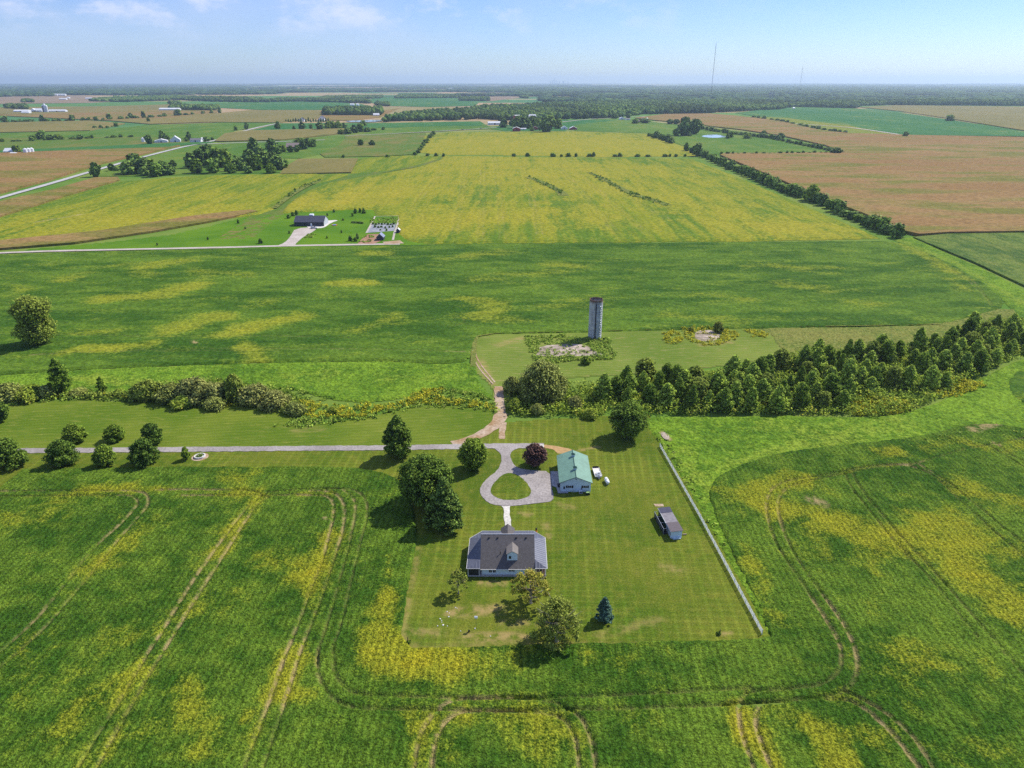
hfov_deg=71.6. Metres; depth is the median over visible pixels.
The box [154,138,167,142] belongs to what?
farm shed
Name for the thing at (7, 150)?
farmhouse
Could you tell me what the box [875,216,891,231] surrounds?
tree
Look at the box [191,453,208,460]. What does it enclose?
stone planter
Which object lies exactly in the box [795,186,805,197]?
shrub
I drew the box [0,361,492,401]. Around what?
creek meadow
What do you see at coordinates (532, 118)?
tree
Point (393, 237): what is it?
garden path
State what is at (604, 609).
blue spruce tree
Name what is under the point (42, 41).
sky
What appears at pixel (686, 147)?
shrub
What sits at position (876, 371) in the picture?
young hardwood tree
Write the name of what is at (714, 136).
pond
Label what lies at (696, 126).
tree
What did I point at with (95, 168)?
tree
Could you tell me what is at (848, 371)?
young hardwood tree
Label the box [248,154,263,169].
tree
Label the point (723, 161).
shrub
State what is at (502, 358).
grass
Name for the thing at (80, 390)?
willow bush
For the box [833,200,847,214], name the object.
shrub
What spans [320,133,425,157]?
weedy field
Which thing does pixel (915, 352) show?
young hardwood tree
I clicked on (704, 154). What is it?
shrub
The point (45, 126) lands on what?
olive corn
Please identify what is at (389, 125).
soybean strip
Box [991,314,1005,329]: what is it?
young hardwood tree
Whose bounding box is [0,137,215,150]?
hayfield
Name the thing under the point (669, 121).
tree
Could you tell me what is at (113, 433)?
ornamental tree
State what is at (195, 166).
tree
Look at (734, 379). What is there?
young hardwood tree
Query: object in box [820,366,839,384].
young hardwood tree
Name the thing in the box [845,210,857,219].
shrub
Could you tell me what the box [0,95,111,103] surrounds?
brown field
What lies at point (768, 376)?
young hardwood tree
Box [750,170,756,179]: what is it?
shrub
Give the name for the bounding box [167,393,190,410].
willow bush
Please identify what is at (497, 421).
dirt track
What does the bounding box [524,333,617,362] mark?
weeds
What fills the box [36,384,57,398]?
willow bush
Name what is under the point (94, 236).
ripe corn strip
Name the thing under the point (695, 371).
young hardwood tree
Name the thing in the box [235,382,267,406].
willow bush
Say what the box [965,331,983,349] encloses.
young hardwood tree
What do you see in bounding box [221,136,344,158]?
field
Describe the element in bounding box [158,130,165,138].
tree
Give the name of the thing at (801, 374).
young hardwood tree
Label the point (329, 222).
patio
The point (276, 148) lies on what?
tree
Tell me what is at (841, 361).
young hardwood tree
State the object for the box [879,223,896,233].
shrub
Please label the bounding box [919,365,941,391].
young hardwood tree
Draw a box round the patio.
[307,220,337,227]
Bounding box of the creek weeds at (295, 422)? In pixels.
[4,384,499,428]
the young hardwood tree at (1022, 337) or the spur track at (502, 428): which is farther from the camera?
the young hardwood tree at (1022, 337)
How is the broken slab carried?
on the grass at (502, 358)
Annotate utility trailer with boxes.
[592,466,601,478]
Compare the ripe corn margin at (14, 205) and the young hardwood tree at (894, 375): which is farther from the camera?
the ripe corn margin at (14, 205)
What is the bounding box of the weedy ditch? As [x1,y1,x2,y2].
[272,180,322,207]
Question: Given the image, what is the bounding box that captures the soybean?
[0,142,212,152]
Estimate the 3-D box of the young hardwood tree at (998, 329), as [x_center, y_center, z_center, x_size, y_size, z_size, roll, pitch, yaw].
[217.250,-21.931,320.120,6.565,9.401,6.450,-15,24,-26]
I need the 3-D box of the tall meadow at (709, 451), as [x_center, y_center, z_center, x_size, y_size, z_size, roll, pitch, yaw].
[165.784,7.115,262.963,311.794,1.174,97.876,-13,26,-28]
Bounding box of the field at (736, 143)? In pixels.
[574,119,828,154]
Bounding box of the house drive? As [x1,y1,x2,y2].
[277,227,315,246]
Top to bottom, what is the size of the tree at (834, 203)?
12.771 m
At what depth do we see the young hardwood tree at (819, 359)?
287.07 m
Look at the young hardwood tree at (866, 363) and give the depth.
282.31 m
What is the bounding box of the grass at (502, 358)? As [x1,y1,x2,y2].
[476,329,780,414]
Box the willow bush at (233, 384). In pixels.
[221,373,246,403]
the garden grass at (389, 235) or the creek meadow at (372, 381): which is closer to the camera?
the creek meadow at (372, 381)
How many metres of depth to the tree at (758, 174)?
849.11 m
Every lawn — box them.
[0,414,769,647]
[25,210,375,250]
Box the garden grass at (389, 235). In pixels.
[352,216,426,245]
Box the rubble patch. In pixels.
[661,432,668,439]
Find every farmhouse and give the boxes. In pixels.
[3,148,15,151]
[190,138,202,141]
[466,524,547,576]
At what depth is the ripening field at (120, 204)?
695.41 m
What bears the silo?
on the grass at (502, 358)
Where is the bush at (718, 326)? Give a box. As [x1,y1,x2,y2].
[712,321,723,332]
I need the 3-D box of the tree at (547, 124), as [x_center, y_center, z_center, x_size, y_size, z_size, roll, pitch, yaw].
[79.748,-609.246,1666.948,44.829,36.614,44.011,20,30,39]
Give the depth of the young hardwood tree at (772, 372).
274.20 m
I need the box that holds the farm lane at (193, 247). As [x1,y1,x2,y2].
[0,243,399,252]
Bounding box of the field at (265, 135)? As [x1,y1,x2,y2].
[215,128,343,141]
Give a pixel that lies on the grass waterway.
(279, 210)
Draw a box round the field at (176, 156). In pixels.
[99,145,279,176]
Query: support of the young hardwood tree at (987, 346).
on the ground at (514, 417)
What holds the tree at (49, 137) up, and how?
on the hayfield
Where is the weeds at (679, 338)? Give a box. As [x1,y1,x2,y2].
[662,325,768,345]
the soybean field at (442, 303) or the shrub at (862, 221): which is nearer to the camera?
the soybean field at (442, 303)
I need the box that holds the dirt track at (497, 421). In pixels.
[450,413,506,443]
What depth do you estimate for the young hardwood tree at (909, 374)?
273.60 m
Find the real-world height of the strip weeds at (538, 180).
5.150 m
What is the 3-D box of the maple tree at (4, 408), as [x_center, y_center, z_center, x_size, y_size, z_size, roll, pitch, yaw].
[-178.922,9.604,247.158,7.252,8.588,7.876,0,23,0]
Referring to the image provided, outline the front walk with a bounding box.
[503,506,510,524]
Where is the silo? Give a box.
[588,297,602,338]
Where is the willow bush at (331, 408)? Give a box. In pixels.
[326,406,337,413]
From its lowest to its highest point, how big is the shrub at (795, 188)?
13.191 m
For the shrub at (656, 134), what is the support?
on the ground at (514, 417)
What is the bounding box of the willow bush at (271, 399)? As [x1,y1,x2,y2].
[257,389,291,412]
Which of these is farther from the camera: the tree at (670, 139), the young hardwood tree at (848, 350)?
the tree at (670, 139)
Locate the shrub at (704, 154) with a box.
[699,150,708,157]
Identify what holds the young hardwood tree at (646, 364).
on the ground at (514, 417)
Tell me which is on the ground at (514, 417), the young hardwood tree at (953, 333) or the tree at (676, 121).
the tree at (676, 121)
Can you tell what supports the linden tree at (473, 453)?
on the mown lawn at (630, 561)
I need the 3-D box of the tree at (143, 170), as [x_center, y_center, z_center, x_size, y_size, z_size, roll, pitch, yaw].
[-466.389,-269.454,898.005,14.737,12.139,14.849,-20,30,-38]
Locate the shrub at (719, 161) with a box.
[716,157,723,164]
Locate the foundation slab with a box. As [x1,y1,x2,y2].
[536,344,603,355]
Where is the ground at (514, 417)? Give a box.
[0,83,1023,713]
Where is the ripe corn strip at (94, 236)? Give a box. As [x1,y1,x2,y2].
[0,209,256,249]
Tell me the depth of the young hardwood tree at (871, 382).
269.03 m
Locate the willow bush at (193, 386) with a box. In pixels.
[174,375,211,406]
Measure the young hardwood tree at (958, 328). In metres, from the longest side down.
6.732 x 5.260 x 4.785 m
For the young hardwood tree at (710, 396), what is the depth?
257.29 m
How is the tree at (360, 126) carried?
on the green strip at (395, 130)
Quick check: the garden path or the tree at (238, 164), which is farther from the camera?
the tree at (238, 164)
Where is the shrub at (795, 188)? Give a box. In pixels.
[790,184,800,195]
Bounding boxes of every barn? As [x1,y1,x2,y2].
[48,109,67,111]
[159,108,180,109]
[170,136,180,141]
[488,121,499,124]
[557,450,592,491]
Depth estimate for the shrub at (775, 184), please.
787.50 m
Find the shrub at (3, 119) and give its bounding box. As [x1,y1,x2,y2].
[0,115,8,121]
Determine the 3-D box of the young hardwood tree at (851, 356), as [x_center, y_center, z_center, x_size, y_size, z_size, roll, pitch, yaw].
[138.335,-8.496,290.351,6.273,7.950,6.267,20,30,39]
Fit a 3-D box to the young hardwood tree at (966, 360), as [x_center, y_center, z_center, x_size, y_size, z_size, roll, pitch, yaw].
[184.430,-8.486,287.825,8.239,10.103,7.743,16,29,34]
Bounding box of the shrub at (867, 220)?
[863,214,878,226]
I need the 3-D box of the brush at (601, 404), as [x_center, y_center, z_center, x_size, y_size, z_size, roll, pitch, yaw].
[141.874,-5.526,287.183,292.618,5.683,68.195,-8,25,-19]
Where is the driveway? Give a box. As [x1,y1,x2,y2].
[20,443,543,452]
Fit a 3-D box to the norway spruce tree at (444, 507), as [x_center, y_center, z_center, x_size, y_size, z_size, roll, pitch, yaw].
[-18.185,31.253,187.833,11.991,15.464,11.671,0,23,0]
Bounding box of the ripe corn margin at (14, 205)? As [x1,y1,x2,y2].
[0,177,119,216]
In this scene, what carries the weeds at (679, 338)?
on the grass at (502, 358)
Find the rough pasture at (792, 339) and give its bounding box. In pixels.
[758,309,1014,359]
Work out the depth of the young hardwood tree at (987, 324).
328.85 m
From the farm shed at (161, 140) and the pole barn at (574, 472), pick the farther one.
the farm shed at (161, 140)
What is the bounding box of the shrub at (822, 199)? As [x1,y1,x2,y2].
[817,193,829,205]
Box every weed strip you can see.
[526,177,568,195]
[587,172,670,204]
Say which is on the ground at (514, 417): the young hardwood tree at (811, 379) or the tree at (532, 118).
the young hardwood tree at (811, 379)
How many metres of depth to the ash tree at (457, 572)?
163.57 m
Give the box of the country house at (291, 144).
[286,143,298,148]
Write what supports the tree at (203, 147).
on the field at (176, 156)
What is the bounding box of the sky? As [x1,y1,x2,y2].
[0,0,1023,82]
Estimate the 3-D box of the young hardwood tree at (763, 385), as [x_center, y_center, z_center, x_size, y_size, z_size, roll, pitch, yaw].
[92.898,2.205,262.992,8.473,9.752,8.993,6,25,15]
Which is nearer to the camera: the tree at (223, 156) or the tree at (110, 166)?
the tree at (110, 166)
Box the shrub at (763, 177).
[760,172,770,183]
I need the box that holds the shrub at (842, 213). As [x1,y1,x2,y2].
[839,210,849,217]
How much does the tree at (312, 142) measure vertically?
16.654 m
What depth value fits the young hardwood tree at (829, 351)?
291.72 m
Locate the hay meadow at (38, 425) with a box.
[0,399,494,447]
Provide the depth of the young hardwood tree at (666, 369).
275.76 m
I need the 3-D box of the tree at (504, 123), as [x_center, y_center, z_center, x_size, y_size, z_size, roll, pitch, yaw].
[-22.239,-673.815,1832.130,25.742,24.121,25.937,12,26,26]
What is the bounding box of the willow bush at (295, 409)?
[283,402,306,416]
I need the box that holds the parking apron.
[551,471,559,487]
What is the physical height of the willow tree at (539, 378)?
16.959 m
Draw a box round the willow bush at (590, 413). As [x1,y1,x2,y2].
[582,407,597,419]
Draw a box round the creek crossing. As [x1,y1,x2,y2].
[494,386,506,413]
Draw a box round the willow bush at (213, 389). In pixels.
[200,381,225,402]
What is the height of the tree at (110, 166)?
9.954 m
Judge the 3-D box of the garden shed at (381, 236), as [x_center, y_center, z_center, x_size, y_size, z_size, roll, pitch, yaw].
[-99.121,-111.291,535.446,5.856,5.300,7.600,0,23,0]
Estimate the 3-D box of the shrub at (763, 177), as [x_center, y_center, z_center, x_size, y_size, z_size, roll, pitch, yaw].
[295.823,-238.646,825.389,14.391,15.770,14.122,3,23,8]
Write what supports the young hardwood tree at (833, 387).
on the ground at (514, 417)
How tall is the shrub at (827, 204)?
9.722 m
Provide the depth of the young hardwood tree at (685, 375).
266.92 m
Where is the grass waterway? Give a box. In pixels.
[220,157,442,238]
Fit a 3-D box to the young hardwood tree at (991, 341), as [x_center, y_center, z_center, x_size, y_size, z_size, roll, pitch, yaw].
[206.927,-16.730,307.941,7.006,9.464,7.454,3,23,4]
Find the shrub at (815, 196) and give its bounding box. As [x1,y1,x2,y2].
[812,192,819,203]
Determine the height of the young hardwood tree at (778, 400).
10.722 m
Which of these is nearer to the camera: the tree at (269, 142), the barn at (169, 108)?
the tree at (269, 142)
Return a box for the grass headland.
[894,237,1023,319]
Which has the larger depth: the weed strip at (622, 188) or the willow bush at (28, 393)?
the weed strip at (622, 188)
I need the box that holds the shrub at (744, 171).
[742,166,749,175]
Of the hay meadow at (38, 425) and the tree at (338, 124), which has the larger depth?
the tree at (338, 124)
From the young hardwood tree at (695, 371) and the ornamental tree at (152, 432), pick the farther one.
the young hardwood tree at (695, 371)
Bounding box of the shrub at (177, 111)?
[173,109,181,115]
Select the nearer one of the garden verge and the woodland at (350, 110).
the garden verge
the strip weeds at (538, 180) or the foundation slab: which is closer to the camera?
the foundation slab
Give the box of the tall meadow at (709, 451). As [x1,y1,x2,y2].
[647,359,1023,633]
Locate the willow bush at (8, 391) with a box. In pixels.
[0,382,23,403]
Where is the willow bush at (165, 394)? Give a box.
[151,381,179,405]
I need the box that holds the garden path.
[366,216,398,239]
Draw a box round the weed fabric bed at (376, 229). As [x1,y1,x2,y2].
[368,223,395,232]
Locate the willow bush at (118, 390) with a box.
[113,388,124,396]
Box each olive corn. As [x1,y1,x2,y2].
[0,120,124,132]
[110,110,321,124]
[860,105,1023,130]
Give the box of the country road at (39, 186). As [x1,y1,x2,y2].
[0,123,275,198]
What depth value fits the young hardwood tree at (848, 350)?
298.60 m
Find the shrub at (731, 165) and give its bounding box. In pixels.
[726,160,736,169]
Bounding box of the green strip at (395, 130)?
[346,126,498,135]
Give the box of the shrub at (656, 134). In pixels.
[652,130,659,138]
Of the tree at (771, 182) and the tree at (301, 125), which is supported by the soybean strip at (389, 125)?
the tree at (301, 125)
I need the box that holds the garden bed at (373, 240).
[358,234,380,243]
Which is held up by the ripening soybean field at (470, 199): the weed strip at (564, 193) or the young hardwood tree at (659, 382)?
the weed strip at (564, 193)
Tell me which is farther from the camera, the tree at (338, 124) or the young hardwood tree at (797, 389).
the tree at (338, 124)
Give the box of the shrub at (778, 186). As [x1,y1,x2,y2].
[775,182,784,190]
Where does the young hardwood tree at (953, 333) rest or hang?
on the rough pasture at (792, 339)
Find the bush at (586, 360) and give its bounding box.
[580,356,591,364]
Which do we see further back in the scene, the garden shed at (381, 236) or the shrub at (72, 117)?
the shrub at (72, 117)
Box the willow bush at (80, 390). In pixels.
[68,387,87,397]
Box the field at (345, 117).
[320,108,398,120]
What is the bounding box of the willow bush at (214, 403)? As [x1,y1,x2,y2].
[202,396,225,411]
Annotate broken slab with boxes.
[695,330,719,340]
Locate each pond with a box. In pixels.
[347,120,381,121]
[703,134,725,137]
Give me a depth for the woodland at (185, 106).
2931.55 m
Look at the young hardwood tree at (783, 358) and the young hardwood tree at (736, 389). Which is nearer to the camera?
the young hardwood tree at (736, 389)
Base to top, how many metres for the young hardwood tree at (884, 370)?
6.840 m
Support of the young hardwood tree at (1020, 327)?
on the ground at (514, 417)
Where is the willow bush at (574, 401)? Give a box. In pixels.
[566,396,582,408]
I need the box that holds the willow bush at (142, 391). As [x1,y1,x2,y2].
[125,378,164,402]
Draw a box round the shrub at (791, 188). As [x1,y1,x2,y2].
[786,183,796,194]
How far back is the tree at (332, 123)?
1786.53 m
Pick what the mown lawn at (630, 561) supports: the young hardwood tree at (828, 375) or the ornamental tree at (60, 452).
the ornamental tree at (60, 452)
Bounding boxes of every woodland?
[0,83,1023,96]
[3,91,383,108]
[168,103,219,109]
[321,105,384,114]
[374,93,529,105]
[381,98,796,121]
[523,87,1023,101]
[795,98,1023,107]
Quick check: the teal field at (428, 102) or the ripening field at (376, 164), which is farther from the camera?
the teal field at (428, 102)
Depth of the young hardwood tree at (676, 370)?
272.32 m
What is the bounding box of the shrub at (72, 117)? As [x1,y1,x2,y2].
[68,114,75,120]
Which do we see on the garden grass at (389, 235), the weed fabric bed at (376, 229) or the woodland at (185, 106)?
the weed fabric bed at (376, 229)
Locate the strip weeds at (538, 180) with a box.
[274,172,668,206]
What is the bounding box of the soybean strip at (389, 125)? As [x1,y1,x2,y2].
[255,121,486,129]
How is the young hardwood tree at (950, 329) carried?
on the rough pasture at (792, 339)
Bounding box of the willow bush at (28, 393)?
[14,384,41,403]
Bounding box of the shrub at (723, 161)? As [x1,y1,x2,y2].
[720,158,727,166]
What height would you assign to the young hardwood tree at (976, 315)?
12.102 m
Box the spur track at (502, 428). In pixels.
[499,422,506,438]
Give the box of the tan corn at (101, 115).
[0,111,217,120]
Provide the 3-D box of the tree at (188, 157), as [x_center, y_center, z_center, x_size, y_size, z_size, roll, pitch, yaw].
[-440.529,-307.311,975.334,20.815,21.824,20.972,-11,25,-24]
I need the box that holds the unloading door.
[594,304,596,335]
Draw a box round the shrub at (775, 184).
[772,179,781,188]
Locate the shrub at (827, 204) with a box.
[823,199,831,208]
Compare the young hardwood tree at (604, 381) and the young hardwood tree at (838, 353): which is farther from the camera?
the young hardwood tree at (838, 353)
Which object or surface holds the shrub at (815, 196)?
on the ground at (514, 417)
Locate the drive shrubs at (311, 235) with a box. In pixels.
[303,233,315,237]
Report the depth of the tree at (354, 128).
1632.77 m
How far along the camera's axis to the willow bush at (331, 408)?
255.03 m
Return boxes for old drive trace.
[544,445,570,453]
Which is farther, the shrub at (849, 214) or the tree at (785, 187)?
the tree at (785, 187)
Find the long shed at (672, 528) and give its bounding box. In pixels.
[654,507,682,539]
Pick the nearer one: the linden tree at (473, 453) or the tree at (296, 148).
the linden tree at (473, 453)
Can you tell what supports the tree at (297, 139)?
on the field at (325, 143)
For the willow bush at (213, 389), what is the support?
on the ground at (514, 417)
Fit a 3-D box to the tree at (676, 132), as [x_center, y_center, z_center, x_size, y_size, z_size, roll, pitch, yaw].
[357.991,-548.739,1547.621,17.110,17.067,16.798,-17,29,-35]
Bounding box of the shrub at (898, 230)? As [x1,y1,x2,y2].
[890,222,906,238]
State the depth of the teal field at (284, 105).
3477.07 m
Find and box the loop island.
[491,473,530,499]
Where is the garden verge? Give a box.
[383,240,402,243]
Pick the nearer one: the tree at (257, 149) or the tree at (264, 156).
the tree at (264, 156)
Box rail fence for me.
[660,444,762,633]
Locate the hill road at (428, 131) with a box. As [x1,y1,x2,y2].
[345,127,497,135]
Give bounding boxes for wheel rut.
[476,354,494,381]
[476,362,493,383]
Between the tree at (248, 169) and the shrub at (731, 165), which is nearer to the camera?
the tree at (248, 169)
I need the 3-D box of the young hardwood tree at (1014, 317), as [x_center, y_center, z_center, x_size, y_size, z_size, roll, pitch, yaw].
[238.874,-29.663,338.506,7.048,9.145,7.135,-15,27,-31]
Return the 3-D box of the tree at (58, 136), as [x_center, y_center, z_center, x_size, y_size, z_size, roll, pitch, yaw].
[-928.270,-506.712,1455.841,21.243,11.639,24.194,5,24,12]
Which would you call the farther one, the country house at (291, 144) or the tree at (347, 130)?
the tree at (347, 130)
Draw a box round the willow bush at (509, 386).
[502,376,519,394]
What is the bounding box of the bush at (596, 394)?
[594,387,611,400]
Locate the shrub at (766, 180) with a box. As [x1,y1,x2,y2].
[763,175,772,185]
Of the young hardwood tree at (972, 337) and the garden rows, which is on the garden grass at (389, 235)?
the garden rows
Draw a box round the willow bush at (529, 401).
[521,392,536,405]
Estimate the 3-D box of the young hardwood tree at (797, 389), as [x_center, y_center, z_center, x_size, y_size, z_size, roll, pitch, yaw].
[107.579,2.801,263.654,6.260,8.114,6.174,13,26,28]
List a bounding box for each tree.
[0,401,10,422]
[0,437,28,470]
[6,294,59,345]
[12,145,20,151]
[34,132,44,138]
[41,438,80,467]
[45,134,54,139]
[45,358,72,391]
[54,134,63,139]
[60,422,88,443]
[76,134,83,138]
[88,162,101,176]
[91,444,116,466]
[95,376,107,391]
[102,424,125,442]
[107,163,114,170]
[117,160,135,174]
[125,153,145,172]
[126,437,159,467]
[132,158,149,173]
[137,166,148,175]
[140,423,162,445]
[143,134,153,143]
[149,162,161,176]
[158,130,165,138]
[158,160,172,175]
[167,164,175,174]
[168,160,176,165]
[181,447,189,459]
[183,152,199,167]
[185,131,190,139]
[188,158,202,172]
[192,148,207,165]
[199,144,210,159]
[202,157,219,172]
[206,146,219,166]
[216,148,232,166]
[226,163,237,172]
[231,156,247,170]
[241,149,256,165]
[242,166,252,172]
[246,137,257,149]
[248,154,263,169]
[252,145,266,153]
[258,150,271,167]
[264,163,276,173]
[265,138,277,151]
[268,151,276,162]
[270,144,282,153]
[271,155,285,169]
[274,121,280,128]
[281,144,286,151]
[286,145,293,151]
[293,137,304,141]
[293,145,299,151]
[298,122,305,128]
[298,140,307,148]
[307,138,316,146]
[315,122,324,128]
[325,121,330,128]
[329,121,335,127]
[334,121,342,127]
[342,127,352,133]
[350,125,359,132]
[356,123,363,131]
[357,139,363,144]
[363,127,371,131]
[381,414,412,457]
[395,452,455,507]
[422,476,465,535]
[446,568,468,593]
[456,437,488,470]
[499,118,507,127]
[509,567,553,603]
[512,115,523,126]
[515,357,567,403]
[519,115,532,128]
[522,442,547,466]
[529,115,535,126]
[529,593,582,652]
[534,118,540,128]
[537,116,555,131]
[553,118,562,128]
[592,373,614,396]
[594,596,613,623]
[608,400,649,438]
[611,375,622,398]
[612,112,618,118]
[619,365,633,383]
[620,386,634,401]
[621,373,638,397]
[634,357,657,381]
[636,371,650,391]
[638,118,650,122]
[641,383,658,403]
[653,370,665,390]
[656,382,678,405]
[661,362,672,381]
[666,119,674,123]
[667,137,674,142]
[668,364,683,385]
[672,128,679,135]
[673,119,680,123]
[673,369,693,387]
[673,376,688,400]
[677,116,694,135]
[683,384,699,408]
[687,376,709,401]
[688,365,703,378]
[691,118,702,133]
[692,142,702,155]
[701,390,714,408]
[705,370,730,396]
[709,154,717,161]
[714,387,735,412]
[723,354,742,376]
[726,369,738,381]
[729,378,743,388]
[730,380,744,406]
[734,371,744,381]
[739,165,747,173]
[741,358,750,374]
[741,374,759,398]
[742,133,752,138]
[743,362,761,385]
[743,386,759,409]
[754,171,762,180]
[755,356,770,374]
[755,378,771,402]
[757,372,776,387]
[765,353,776,372]
[767,379,774,393]
[768,176,779,187]
[768,385,789,412]
[770,369,777,388]
[771,379,792,402]
[773,348,793,371]
[782,184,790,192]
[787,375,795,392]
[788,355,799,369]
[792,381,809,396]
[792,383,811,408]
[794,366,806,383]
[798,344,812,363]
[802,361,813,371]
[803,184,820,200]
[804,371,818,391]
[809,368,820,381]
[809,382,822,398]
[810,347,827,372]
[811,338,825,349]
[815,391,831,407]
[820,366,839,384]
[822,345,837,365]
[822,365,835,375]
[822,373,830,388]
[822,373,842,401]
[828,199,842,210]
[829,147,842,152]
[833,389,852,408]
[834,353,846,375]
[836,350,841,359]
[839,358,858,385]
[841,339,854,357]
[842,377,856,402]
[846,354,857,366]
[853,213,862,221]
[853,339,867,361]
[855,365,868,385]
[859,359,873,373]
[860,376,879,394]
[861,350,878,363]
[865,339,882,360]
[867,366,883,386]
[869,355,874,366]
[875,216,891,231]
[876,333,888,352]
[878,339,897,363]
[878,362,887,368]
[880,366,887,380]
[885,365,903,386]
[895,340,906,360]
[899,364,917,389]
[905,348,919,366]
[909,327,929,352]
[913,352,931,376]
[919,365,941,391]
[926,347,939,365]
[927,332,939,346]
[931,337,942,350]
[937,335,952,354]
[937,349,952,370]
[940,372,952,389]
[942,326,960,340]
[943,329,958,345]
[945,114,954,120]
[950,343,962,361]
[953,350,967,366]
[954,337,968,352]
[954,351,976,375]
[956,325,961,336]
[960,317,977,335]
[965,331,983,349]
[967,339,984,355]
[968,311,982,331]
[973,348,990,373]
[978,326,987,339]
[981,321,991,329]
[982,335,997,349]
[982,343,992,353]
[983,326,1000,346]
[986,326,1001,339]
[989,348,1003,363]
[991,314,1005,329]
[1001,322,1017,340]
[1003,342,1013,356]
[1004,313,1019,328]
[1007,331,1020,345]
[1008,339,1018,350]
[1015,320,1023,334]
[1020,331,1023,346]
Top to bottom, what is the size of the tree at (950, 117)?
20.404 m
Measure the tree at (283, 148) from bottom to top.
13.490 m
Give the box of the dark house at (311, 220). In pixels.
[294,214,327,225]
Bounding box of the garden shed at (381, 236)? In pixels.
[376,232,384,239]
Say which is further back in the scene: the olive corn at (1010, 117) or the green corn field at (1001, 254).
the olive corn at (1010, 117)
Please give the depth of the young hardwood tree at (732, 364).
279.95 m
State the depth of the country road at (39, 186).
878.51 m
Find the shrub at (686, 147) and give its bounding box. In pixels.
[683,141,688,150]
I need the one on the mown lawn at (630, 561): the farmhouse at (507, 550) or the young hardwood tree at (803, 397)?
the farmhouse at (507, 550)
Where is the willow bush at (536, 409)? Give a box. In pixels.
[530,403,545,414]
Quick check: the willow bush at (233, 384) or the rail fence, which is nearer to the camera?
the rail fence
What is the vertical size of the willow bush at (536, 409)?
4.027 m
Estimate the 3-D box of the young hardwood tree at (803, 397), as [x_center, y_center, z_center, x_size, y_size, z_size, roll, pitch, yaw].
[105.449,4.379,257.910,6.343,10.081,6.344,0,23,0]
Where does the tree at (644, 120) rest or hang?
on the field at (736, 143)
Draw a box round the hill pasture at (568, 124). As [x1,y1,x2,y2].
[491,120,612,130]
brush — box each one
[13,376,307,415]
[505,316,1023,416]
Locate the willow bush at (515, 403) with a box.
[509,397,521,411]
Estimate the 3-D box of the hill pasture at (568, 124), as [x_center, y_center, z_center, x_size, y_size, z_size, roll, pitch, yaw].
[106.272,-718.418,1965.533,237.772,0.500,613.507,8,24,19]
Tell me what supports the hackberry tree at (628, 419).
on the mown lawn at (630, 561)
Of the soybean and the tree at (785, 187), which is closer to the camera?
the tree at (785, 187)
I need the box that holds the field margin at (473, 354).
[470,323,935,366]
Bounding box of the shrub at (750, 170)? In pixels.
[746,166,754,177]
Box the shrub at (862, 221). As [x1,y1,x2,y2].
[858,215,865,224]
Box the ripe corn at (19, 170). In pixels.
[0,145,179,193]
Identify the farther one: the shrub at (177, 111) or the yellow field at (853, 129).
the shrub at (177, 111)
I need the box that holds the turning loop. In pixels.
[480,444,552,505]
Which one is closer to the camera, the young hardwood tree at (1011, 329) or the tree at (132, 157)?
the young hardwood tree at (1011, 329)
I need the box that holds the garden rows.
[358,216,397,242]
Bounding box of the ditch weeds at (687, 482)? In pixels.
[656,429,1023,545]
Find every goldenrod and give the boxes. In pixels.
[6,387,497,417]
[847,376,986,415]
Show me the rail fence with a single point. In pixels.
(720, 554)
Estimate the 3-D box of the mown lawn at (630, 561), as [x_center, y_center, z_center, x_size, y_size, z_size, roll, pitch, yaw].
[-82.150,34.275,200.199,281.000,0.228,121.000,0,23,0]
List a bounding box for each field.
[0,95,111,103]
[0,104,217,113]
[0,174,348,239]
[0,241,1004,374]
[0,424,1023,767]
[99,145,279,176]
[212,102,364,109]
[215,128,343,141]
[221,136,344,158]
[280,158,357,173]
[282,156,879,243]
[297,87,386,88]
[320,108,398,120]
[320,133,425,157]
[351,156,441,172]
[371,97,479,106]
[420,131,695,156]
[477,96,534,101]
[574,119,828,154]
[635,113,1023,235]
[737,106,1023,136]
[746,116,888,133]
[913,232,1023,286]
[1008,370,1023,401]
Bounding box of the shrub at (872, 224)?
[868,215,882,229]
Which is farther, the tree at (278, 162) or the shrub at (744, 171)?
the tree at (278, 162)

